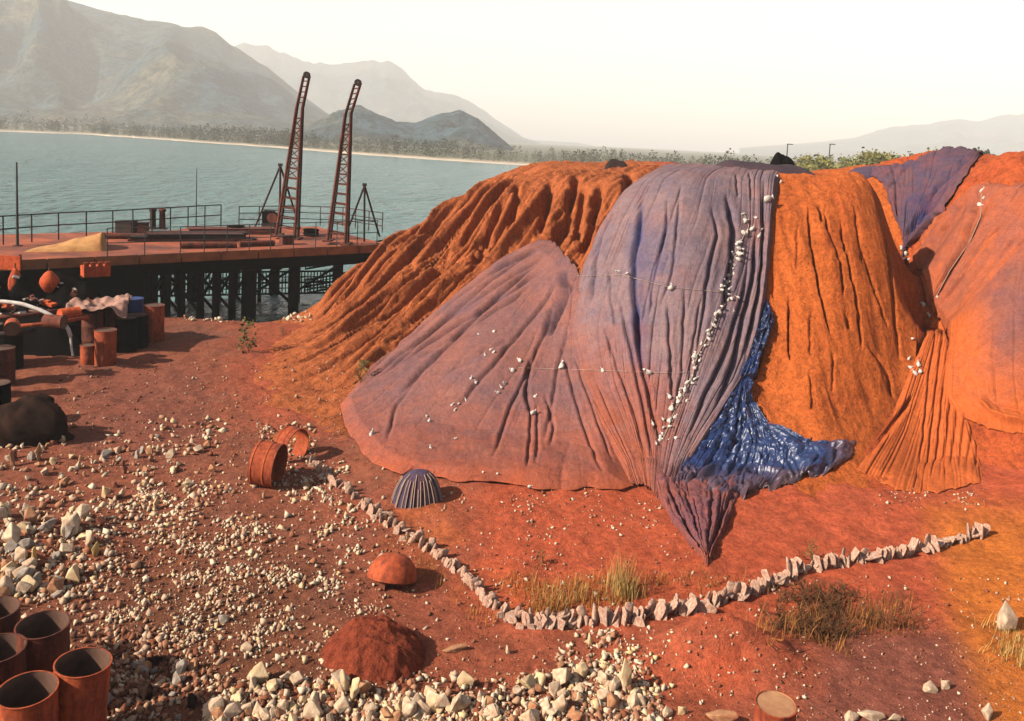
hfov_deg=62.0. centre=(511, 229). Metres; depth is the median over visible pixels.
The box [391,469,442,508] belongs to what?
covered mound
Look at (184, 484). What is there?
stone
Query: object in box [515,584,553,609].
grass tuft
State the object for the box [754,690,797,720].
oil drum
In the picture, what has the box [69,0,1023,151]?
sky
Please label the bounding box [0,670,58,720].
oil drum
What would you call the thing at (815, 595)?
dead shrub
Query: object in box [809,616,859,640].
dead shrub
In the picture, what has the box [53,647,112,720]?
oil drum
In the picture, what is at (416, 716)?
stone
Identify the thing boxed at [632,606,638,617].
stone
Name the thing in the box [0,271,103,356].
scrap heap
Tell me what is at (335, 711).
stone
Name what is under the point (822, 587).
dead shrub
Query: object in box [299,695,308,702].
stone
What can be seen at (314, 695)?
stone
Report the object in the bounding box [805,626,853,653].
grass tuft
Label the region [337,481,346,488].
stone
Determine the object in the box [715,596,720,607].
stone
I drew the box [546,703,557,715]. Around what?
stone
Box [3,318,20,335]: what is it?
oil drum
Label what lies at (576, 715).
stone
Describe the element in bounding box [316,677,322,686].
stone
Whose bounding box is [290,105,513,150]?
hills
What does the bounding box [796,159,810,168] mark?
tree
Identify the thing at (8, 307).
scrap piece
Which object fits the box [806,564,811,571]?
stone
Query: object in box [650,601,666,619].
rock
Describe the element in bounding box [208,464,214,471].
stone
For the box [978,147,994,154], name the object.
tree
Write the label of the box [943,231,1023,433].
tarpaulin
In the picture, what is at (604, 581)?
grass tuft
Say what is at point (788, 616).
grass tuft
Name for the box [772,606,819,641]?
grass tuft
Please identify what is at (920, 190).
tarpaulin
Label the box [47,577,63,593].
stone
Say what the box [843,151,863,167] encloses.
tree
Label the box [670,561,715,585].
grass tuft
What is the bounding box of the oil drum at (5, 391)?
[0,379,11,404]
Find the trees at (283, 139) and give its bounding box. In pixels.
[0,110,844,165]
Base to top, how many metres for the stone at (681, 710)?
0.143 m
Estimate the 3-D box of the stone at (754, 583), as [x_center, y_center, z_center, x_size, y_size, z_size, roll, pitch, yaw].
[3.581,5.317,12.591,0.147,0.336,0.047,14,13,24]
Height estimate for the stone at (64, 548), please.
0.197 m
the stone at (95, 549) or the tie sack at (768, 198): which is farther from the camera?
the tie sack at (768, 198)
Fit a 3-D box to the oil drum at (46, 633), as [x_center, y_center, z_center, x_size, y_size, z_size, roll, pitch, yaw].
[-5.271,4.830,9.570,0.556,0.860,0.556,4,8,0]
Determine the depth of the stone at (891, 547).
13.77 m
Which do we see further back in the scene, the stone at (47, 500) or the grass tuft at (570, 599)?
the stone at (47, 500)
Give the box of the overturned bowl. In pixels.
[367,552,416,591]
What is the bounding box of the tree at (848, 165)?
[838,158,857,167]
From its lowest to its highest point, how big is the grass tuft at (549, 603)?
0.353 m
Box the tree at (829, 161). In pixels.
[818,154,835,168]
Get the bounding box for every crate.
[115,220,137,232]
[137,222,149,230]
[279,234,294,244]
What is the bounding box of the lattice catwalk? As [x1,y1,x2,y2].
[158,240,381,303]
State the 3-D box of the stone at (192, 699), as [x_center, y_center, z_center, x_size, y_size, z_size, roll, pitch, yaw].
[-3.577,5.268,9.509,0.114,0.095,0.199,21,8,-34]
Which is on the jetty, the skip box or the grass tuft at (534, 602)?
the skip box
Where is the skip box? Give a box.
[79,261,111,279]
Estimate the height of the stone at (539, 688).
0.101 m
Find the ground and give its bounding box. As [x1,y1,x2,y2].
[0,317,1023,720]
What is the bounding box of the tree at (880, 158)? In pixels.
[870,151,888,161]
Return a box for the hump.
[770,152,794,164]
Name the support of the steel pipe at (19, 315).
on the scrap heap at (43, 341)
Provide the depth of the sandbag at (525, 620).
11.46 m
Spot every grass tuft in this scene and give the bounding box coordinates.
[453,597,482,621]
[458,599,496,620]
[472,608,505,627]
[496,570,524,588]
[509,581,547,605]
[511,564,540,590]
[512,572,547,592]
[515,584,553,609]
[517,587,553,611]
[519,568,562,599]
[526,590,556,612]
[528,583,568,613]
[528,591,557,614]
[531,592,569,617]
[532,582,564,603]
[534,597,569,611]
[539,597,566,616]
[541,578,573,596]
[543,591,570,611]
[546,576,578,592]
[546,582,576,608]
[547,584,580,608]
[553,568,583,591]
[556,586,586,610]
[559,582,597,603]
[565,570,590,591]
[566,572,589,599]
[570,586,599,609]
[573,579,595,604]
[575,588,602,615]
[583,570,614,594]
[586,569,613,591]
[590,587,628,607]
[592,576,616,604]
[605,593,627,607]
[606,548,636,591]
[610,565,642,600]
[616,567,646,601]
[618,550,640,595]
[636,563,679,587]
[646,566,667,591]
[655,571,701,589]
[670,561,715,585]
[692,563,726,586]
[721,565,752,583]
[746,603,786,646]
[759,582,795,608]
[766,613,806,643]
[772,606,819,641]
[774,605,807,628]
[799,593,831,625]
[805,605,839,628]
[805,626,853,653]
[813,630,848,657]
[817,596,852,619]
[824,616,870,650]
[833,602,868,641]
[840,601,882,637]
[841,596,888,632]
[843,607,889,638]
[849,590,885,622]
[851,586,899,614]
[854,599,897,631]
[864,593,903,635]
[865,579,910,612]
[879,584,923,605]
[882,603,914,634]
[884,592,927,620]
[890,594,935,628]
[894,601,928,634]
[974,612,1016,633]
[978,641,1012,664]
[991,631,1015,656]
[995,626,1020,639]
[998,631,1021,652]
[1003,629,1023,665]
[1005,626,1023,641]
[1009,631,1023,651]
[1015,644,1023,668]
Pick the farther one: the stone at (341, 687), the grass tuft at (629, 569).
the grass tuft at (629, 569)
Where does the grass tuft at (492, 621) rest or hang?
on the ground
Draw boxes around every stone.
[0,502,10,513]
[0,507,7,519]
[0,575,14,595]
[0,586,11,595]
[1,522,20,542]
[1,559,12,568]
[1,561,15,570]
[2,538,20,551]
[5,455,9,461]
[5,567,15,579]
[8,449,16,458]
[10,450,14,465]
[12,565,27,577]
[12,577,20,583]
[14,546,26,561]
[14,581,30,594]
[16,567,33,579]
[17,522,26,532]
[18,538,35,549]
[21,557,36,565]
[21,575,38,591]
[22,502,30,510]
[24,507,37,523]
[26,525,35,533]
[27,451,34,460]
[28,565,35,573]
[31,546,36,566]
[33,571,42,588]
[35,444,41,460]
[37,518,57,530]
[41,467,48,475]
[44,515,55,520]
[45,497,50,503]
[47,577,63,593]
[49,457,57,464]
[51,590,62,597]
[52,551,61,558]
[58,435,65,441]
[59,476,68,486]
[59,543,73,553]
[61,512,71,525]
[61,513,80,537]
[65,525,74,537]
[65,563,79,583]
[76,503,90,517]
[78,533,85,539]
[85,530,93,546]
[91,541,99,556]
[96,516,105,525]
[100,449,111,458]
[101,486,109,497]
[107,693,113,704]
[111,481,117,486]
[114,447,121,453]
[116,488,124,496]
[121,466,127,473]
[122,653,128,661]
[132,661,142,668]
[134,450,139,458]
[134,665,142,674]
[135,705,143,713]
[138,683,152,699]
[140,666,148,673]
[142,465,147,471]
[142,660,151,670]
[145,447,153,454]
[146,655,162,664]
[149,667,156,673]
[153,496,158,508]
[165,448,174,457]
[168,691,175,696]
[172,671,180,685]
[176,659,186,674]
[181,481,189,487]
[182,487,188,493]
[187,693,197,708]
[188,657,197,670]
[193,445,202,451]
[202,696,223,720]
[203,440,210,447]
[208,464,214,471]
[211,706,223,719]
[216,714,226,720]
[217,696,227,709]
[218,615,228,622]
[223,702,242,718]
[230,692,241,702]
[240,641,251,651]
[241,702,251,710]
[243,707,252,716]
[249,661,268,683]
[249,676,256,688]
[252,701,261,713]
[260,708,269,720]
[266,678,277,692]
[269,706,275,720]
[275,708,283,719]
[276,679,282,687]
[277,699,288,709]
[279,673,289,680]
[288,712,297,720]
[289,671,303,685]
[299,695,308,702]
[303,699,322,720]
[308,691,318,701]
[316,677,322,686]
[317,691,326,701]
[326,712,333,720]
[329,708,337,715]
[331,669,349,683]
[333,696,349,713]
[334,669,348,689]
[337,681,348,693]
[345,706,351,713]
[350,677,359,699]
[359,681,371,693]
[364,702,377,711]
[365,710,373,720]
[379,705,392,720]
[381,704,394,717]
[389,710,402,720]
[395,699,401,710]
[401,696,410,707]
[402,701,416,718]
[405,690,413,697]
[411,692,422,702]
[413,712,419,719]
[417,700,430,714]
[424,685,436,697]
[426,689,438,704]
[427,695,438,711]
[434,693,449,706]
[436,707,443,712]
[442,644,467,652]
[445,703,453,711]
[448,691,461,714]
[452,694,465,709]
[457,671,473,686]
[462,694,471,707]
[477,691,484,699]
[481,696,485,706]
[482,708,489,716]
[486,695,496,705]
[486,703,498,720]
[494,703,499,714]
[509,714,517,720]
[513,685,521,695]
[520,709,539,720]
[521,674,535,689]
[527,701,538,709]
[534,672,545,686]
[535,683,547,691]
[539,698,549,715]
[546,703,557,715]
[549,680,559,698]
[552,667,570,678]
[552,694,566,714]
[553,672,562,684]
[557,661,563,667]
[557,687,565,696]
[560,668,570,684]
[566,710,582,720]
[567,706,575,713]
[571,682,584,697]
[572,690,577,700]
[575,691,583,702]
[576,662,588,677]
[587,632,591,644]
[597,670,607,684]
[597,688,609,701]
[607,692,618,708]
[609,676,620,691]
[618,674,623,688]
[620,658,631,687]
[622,683,635,691]
[627,689,639,708]
[632,692,645,705]
[646,714,653,720]
[662,706,672,716]
[678,597,696,615]
[678,706,685,714]
[706,709,738,720]
[771,572,787,583]
[789,558,797,579]
[844,710,858,720]
[857,710,885,720]
[862,551,881,560]
[888,713,900,720]
[922,680,937,693]
[941,680,950,689]
[981,703,992,720]
[997,601,1017,630]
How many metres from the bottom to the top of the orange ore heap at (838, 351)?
7.568 m
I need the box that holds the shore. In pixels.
[0,122,852,166]
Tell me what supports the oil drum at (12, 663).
on the ground
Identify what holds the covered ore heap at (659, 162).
on the ground
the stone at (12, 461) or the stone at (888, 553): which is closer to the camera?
the stone at (888, 553)
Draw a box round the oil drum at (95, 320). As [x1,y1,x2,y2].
[81,310,103,343]
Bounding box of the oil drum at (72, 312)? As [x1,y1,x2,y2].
[56,306,81,318]
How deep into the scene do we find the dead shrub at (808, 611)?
11.96 m
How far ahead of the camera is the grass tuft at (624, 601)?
12.08 m
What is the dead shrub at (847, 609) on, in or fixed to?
on the ground
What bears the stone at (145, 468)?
on the ground
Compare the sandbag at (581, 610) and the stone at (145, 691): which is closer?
the stone at (145, 691)
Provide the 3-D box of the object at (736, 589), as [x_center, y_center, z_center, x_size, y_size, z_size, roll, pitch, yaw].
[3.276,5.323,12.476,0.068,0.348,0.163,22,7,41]
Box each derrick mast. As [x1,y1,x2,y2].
[271,71,310,239]
[322,79,361,245]
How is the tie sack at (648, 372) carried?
on the tarpaulin at (680, 226)
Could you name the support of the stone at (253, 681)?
on the ground
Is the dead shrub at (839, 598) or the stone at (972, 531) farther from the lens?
the stone at (972, 531)
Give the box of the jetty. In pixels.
[0,226,380,321]
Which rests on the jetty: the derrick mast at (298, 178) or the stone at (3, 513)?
the derrick mast at (298, 178)
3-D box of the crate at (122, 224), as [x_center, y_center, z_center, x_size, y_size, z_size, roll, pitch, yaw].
[-15.973,-0.127,35.268,0.704,0.492,0.594,3,6,0]
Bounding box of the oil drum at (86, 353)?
[80,343,93,364]
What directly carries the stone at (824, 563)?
on the ground
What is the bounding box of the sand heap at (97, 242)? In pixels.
[25,231,106,251]
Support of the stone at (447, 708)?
on the gravel
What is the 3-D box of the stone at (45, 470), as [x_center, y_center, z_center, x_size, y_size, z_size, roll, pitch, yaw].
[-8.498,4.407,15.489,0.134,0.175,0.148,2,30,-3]
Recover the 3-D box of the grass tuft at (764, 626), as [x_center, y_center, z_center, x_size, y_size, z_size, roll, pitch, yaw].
[3.246,5.022,10.939,0.620,0.386,0.602,2,6,-7]
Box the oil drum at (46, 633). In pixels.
[14,610,70,672]
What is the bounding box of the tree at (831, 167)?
[826,164,839,168]
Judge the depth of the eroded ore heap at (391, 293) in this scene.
26.47 m
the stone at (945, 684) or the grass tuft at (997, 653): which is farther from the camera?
the grass tuft at (997, 653)
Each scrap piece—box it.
[1,305,13,309]
[10,304,18,312]
[29,294,35,301]
[41,300,57,306]
[69,289,77,296]
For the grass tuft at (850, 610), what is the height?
0.387 m
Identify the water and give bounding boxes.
[0,131,522,322]
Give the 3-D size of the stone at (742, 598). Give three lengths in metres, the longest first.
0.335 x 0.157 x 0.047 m
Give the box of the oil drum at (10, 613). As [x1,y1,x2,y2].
[0,596,20,633]
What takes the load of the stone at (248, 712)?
on the gravel
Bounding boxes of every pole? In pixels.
[12,162,22,246]
[195,169,196,225]
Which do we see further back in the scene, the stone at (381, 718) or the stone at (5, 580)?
the stone at (5, 580)
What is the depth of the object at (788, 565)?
13.08 m
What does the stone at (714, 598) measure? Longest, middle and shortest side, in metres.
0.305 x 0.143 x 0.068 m
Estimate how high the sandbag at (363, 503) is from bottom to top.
0.223 m
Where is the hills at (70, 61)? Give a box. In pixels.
[0,0,329,134]
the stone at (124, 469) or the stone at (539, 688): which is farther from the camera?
the stone at (124, 469)
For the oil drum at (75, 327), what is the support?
on the ground
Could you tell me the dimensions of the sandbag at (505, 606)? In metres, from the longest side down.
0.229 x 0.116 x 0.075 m
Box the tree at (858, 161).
[847,151,867,166]
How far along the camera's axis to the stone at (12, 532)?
12.57 m
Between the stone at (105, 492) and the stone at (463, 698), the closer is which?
the stone at (463, 698)
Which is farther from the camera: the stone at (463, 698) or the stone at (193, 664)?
the stone at (193, 664)
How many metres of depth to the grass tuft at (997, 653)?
11.13 m
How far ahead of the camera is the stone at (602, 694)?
9.86 m
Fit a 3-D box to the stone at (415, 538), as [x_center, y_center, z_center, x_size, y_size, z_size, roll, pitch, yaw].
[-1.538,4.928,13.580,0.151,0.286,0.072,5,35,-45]
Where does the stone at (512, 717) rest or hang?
on the ground
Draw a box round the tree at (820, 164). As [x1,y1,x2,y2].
[802,152,828,169]
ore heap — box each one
[253,159,667,444]
[639,161,739,452]
[751,165,916,495]
[864,150,1023,495]
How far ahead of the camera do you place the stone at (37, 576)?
11.83 m
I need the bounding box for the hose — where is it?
[0,299,73,355]
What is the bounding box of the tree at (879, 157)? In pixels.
[866,151,885,162]
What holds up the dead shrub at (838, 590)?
on the ground
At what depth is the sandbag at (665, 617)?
11.79 m
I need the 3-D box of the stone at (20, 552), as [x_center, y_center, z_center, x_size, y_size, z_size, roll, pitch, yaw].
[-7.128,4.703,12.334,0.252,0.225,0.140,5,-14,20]
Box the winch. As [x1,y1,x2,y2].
[261,211,277,227]
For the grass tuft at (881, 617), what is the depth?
11.94 m
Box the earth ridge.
[528,163,603,175]
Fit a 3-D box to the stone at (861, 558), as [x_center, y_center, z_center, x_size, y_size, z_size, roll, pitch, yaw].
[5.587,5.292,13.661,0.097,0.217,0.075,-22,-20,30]
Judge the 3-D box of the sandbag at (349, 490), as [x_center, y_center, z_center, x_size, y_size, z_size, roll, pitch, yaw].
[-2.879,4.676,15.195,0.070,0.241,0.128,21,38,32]
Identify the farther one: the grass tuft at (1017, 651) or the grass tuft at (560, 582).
the grass tuft at (560, 582)
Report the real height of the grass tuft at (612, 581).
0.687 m
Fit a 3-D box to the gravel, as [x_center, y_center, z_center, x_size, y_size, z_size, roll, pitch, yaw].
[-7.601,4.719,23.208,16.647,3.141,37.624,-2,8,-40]
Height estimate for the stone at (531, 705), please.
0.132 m
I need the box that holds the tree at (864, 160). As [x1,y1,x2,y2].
[853,155,874,165]
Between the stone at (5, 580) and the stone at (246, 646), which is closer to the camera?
the stone at (246, 646)
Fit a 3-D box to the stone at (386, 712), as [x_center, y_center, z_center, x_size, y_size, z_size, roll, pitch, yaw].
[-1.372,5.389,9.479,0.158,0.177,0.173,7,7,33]
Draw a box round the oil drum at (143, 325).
[127,312,148,348]
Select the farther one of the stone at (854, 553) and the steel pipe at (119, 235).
the steel pipe at (119, 235)
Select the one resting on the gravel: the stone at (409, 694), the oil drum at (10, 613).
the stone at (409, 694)
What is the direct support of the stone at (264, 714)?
on the ground
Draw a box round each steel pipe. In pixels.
[0,308,61,318]
[0,327,35,336]
[20,315,88,327]
[104,233,145,238]
[181,242,236,247]
[238,240,274,246]
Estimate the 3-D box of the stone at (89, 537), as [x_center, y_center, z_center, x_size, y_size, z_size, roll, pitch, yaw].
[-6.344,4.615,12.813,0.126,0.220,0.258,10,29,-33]
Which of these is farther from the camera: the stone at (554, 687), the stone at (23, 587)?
the stone at (23, 587)
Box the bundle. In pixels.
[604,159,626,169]
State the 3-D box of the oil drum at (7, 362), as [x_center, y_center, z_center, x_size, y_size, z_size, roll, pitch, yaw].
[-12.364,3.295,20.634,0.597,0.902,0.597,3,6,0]
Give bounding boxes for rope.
[518,367,692,372]
[577,275,717,291]
[663,216,748,436]
[935,193,981,297]
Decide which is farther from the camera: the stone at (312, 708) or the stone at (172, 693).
the stone at (172, 693)
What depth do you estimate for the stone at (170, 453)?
16.65 m
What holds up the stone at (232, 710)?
on the ground
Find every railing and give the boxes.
[0,204,221,244]
[107,220,377,257]
[238,206,382,232]
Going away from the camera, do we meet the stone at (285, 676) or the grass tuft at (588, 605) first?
the stone at (285, 676)
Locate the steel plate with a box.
[0,254,21,271]
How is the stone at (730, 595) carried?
on the ground
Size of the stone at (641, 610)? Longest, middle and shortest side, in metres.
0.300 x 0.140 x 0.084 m
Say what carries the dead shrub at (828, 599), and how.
on the ground
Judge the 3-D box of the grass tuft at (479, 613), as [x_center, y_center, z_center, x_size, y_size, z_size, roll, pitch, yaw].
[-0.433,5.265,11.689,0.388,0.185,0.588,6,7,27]
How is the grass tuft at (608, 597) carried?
on the ground
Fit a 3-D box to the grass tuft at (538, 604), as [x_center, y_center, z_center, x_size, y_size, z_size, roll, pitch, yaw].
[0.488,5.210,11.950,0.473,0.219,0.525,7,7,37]
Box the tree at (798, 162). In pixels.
[793,154,804,166]
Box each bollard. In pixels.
[149,209,156,229]
[157,208,168,229]
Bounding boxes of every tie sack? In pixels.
[558,360,564,368]
[643,368,651,374]
[764,194,773,202]
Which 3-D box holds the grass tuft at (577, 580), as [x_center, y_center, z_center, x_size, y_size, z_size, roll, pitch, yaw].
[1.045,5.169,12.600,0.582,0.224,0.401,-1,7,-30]
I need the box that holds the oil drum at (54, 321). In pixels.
[41,314,67,328]
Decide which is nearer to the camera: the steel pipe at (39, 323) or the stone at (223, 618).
the stone at (223, 618)
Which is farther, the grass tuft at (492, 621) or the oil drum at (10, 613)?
the grass tuft at (492, 621)
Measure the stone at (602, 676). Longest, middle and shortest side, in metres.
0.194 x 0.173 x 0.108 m
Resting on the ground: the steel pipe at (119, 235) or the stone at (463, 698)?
the stone at (463, 698)
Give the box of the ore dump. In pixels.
[318,615,425,684]
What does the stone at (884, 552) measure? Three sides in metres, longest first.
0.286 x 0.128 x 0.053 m
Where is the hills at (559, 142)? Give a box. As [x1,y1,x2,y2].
[533,140,592,145]
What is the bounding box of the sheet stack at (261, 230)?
[177,227,275,234]
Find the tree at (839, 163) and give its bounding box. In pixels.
[834,153,848,168]
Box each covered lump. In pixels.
[716,160,814,174]
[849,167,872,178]
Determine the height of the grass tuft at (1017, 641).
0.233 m
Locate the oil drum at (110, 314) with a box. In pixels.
[104,308,121,327]
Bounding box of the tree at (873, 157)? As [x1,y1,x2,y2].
[854,147,886,164]
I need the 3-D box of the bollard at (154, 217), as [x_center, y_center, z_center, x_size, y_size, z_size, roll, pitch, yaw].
[-15.549,-0.475,36.877,0.400,0.910,0.400,3,6,0]
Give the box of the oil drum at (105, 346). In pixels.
[94,327,116,366]
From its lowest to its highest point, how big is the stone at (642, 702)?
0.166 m
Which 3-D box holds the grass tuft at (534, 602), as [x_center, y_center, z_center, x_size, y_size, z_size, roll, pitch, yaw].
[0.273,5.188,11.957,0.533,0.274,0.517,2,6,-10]
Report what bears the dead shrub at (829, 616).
on the ground
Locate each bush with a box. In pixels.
[231,316,261,352]
[354,359,369,383]
[536,550,552,569]
[797,539,818,561]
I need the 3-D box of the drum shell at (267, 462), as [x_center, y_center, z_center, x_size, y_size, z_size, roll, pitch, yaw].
[-4.475,4.303,15.628,0.440,0.824,0.824,7,6,6]
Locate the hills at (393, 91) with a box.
[234,43,541,143]
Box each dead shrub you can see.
[756,606,784,632]
[757,598,805,614]
[768,582,799,600]
[774,602,789,624]
[777,619,810,636]
[778,612,813,633]
[780,580,823,605]
[786,577,814,598]
[788,587,816,606]
[788,600,814,618]
[789,615,825,632]
[791,580,828,607]
[795,576,827,600]
[795,600,814,631]
[796,570,819,602]
[799,617,834,641]
[808,592,843,616]
[808,617,836,635]
[808,620,840,643]
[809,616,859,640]
[812,577,843,611]
[812,591,845,610]
[813,588,841,613]
[815,603,843,623]
[817,602,860,632]
[819,609,853,635]
[823,616,852,636]
[826,606,850,621]
[828,575,855,602]
[828,582,861,596]
[832,600,868,622]
[840,579,859,604]
[869,603,901,632]
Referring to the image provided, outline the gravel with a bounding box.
[0,310,1023,720]
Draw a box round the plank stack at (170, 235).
[128,231,256,241]
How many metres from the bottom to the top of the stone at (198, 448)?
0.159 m
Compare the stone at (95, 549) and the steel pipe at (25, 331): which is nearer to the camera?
the stone at (95, 549)
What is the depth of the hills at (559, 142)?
2657.30 m
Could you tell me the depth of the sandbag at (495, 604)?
11.93 m
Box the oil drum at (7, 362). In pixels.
[0,345,15,384]
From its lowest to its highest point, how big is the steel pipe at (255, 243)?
0.214 m
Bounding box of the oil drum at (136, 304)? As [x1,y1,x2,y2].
[127,296,143,313]
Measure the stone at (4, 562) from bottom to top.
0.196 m
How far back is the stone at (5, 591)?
11.45 m
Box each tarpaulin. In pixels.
[66,293,131,317]
[340,239,633,490]
[567,162,779,494]
[655,471,739,565]
[673,300,855,499]
[856,316,983,493]
[861,146,983,262]
[912,181,1023,334]
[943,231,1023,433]
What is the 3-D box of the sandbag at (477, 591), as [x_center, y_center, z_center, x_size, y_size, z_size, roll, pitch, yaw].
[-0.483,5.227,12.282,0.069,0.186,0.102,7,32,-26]
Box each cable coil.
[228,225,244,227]
[303,228,318,236]
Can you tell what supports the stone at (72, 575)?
on the ground
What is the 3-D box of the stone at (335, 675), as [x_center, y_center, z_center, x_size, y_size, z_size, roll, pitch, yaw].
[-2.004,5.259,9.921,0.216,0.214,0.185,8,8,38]
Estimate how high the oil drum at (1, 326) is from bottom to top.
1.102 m
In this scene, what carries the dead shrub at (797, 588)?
on the ground
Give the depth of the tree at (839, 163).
135.33 m
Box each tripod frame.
[254,163,300,230]
[350,183,379,241]
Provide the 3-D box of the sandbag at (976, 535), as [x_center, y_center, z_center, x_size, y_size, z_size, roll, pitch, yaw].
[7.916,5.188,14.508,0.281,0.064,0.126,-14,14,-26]
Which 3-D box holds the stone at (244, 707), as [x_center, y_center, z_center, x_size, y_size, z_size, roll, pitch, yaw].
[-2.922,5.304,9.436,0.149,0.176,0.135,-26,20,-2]
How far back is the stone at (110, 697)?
9.50 m
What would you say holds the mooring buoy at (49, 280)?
on the scrap heap at (43, 341)
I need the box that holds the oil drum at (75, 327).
[67,309,84,338]
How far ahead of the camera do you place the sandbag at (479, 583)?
12.30 m
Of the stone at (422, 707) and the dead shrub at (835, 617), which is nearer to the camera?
the stone at (422, 707)
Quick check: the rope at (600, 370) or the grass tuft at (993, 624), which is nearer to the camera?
the grass tuft at (993, 624)
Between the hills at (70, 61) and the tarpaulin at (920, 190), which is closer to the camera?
the tarpaulin at (920, 190)
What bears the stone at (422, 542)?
on the ground
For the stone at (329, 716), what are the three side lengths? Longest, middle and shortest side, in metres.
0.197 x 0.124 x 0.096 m
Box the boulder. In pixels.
[0,394,74,447]
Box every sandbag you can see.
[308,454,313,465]
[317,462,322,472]
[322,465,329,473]
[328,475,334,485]
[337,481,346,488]
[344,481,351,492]
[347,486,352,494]
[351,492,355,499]
[361,501,365,509]
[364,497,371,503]
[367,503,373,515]
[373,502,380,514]
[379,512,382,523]
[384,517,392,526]
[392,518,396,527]
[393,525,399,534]
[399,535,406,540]
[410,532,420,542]
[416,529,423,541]
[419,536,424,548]
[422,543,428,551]
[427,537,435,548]
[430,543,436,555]
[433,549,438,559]
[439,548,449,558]
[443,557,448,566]
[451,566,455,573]
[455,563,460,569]
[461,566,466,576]
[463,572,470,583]
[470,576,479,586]
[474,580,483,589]
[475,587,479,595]
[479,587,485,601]
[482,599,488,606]
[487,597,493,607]
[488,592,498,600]
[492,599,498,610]
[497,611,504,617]
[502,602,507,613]
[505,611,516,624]
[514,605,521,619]
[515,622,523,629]
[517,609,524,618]
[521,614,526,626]
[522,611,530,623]
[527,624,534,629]
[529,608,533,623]
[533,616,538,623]
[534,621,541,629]
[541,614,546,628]
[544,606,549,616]
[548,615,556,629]
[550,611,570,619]
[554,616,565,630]
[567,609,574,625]
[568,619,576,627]
[576,605,587,622]
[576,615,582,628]
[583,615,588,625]
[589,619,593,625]
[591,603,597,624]
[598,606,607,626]
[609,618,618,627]
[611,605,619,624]
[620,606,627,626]
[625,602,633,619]
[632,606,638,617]
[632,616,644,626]
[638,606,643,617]
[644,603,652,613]
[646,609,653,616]
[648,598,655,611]
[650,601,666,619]
[657,599,667,620]
[666,599,678,614]
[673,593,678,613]
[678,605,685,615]
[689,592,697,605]
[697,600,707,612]
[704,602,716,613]
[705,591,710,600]
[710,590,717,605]
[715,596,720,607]
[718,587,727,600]
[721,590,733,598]
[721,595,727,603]
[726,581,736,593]
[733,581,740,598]
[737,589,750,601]
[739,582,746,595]
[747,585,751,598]
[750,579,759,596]
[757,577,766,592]
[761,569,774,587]
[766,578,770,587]
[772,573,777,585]
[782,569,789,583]
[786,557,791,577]
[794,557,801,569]
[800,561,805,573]
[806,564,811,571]
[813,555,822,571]
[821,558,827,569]
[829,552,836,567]
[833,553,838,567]
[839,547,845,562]
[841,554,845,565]
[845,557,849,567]
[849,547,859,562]
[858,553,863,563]
[860,548,868,555]
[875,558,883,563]
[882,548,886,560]
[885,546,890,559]
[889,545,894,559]
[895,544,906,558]
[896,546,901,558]
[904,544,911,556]
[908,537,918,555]
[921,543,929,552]
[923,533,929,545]
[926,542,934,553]
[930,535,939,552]
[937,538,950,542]
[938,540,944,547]
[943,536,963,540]
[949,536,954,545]
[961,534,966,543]
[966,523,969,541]
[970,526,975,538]
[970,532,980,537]
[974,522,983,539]
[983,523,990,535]
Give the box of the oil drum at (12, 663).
[0,633,27,685]
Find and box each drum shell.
[247,440,287,487]
[275,425,308,461]
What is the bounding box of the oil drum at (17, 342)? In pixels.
[0,335,23,369]
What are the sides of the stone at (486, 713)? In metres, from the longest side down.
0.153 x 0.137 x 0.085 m
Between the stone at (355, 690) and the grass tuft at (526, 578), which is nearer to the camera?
the stone at (355, 690)
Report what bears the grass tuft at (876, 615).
on the ground
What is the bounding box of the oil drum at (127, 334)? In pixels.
[114,315,137,352]
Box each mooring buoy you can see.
[8,263,20,291]
[39,267,59,292]
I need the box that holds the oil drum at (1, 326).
[0,322,3,331]
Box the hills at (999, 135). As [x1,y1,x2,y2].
[738,114,1023,158]
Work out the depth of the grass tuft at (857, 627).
11.62 m
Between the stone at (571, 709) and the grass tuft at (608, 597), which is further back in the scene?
the grass tuft at (608, 597)
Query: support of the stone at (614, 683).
on the ground
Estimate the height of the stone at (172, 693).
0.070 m
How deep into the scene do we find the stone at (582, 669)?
10.41 m
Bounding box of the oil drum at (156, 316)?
[144,303,164,342]
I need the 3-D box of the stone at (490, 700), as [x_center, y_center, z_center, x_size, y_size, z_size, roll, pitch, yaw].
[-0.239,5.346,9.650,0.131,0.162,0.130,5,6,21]

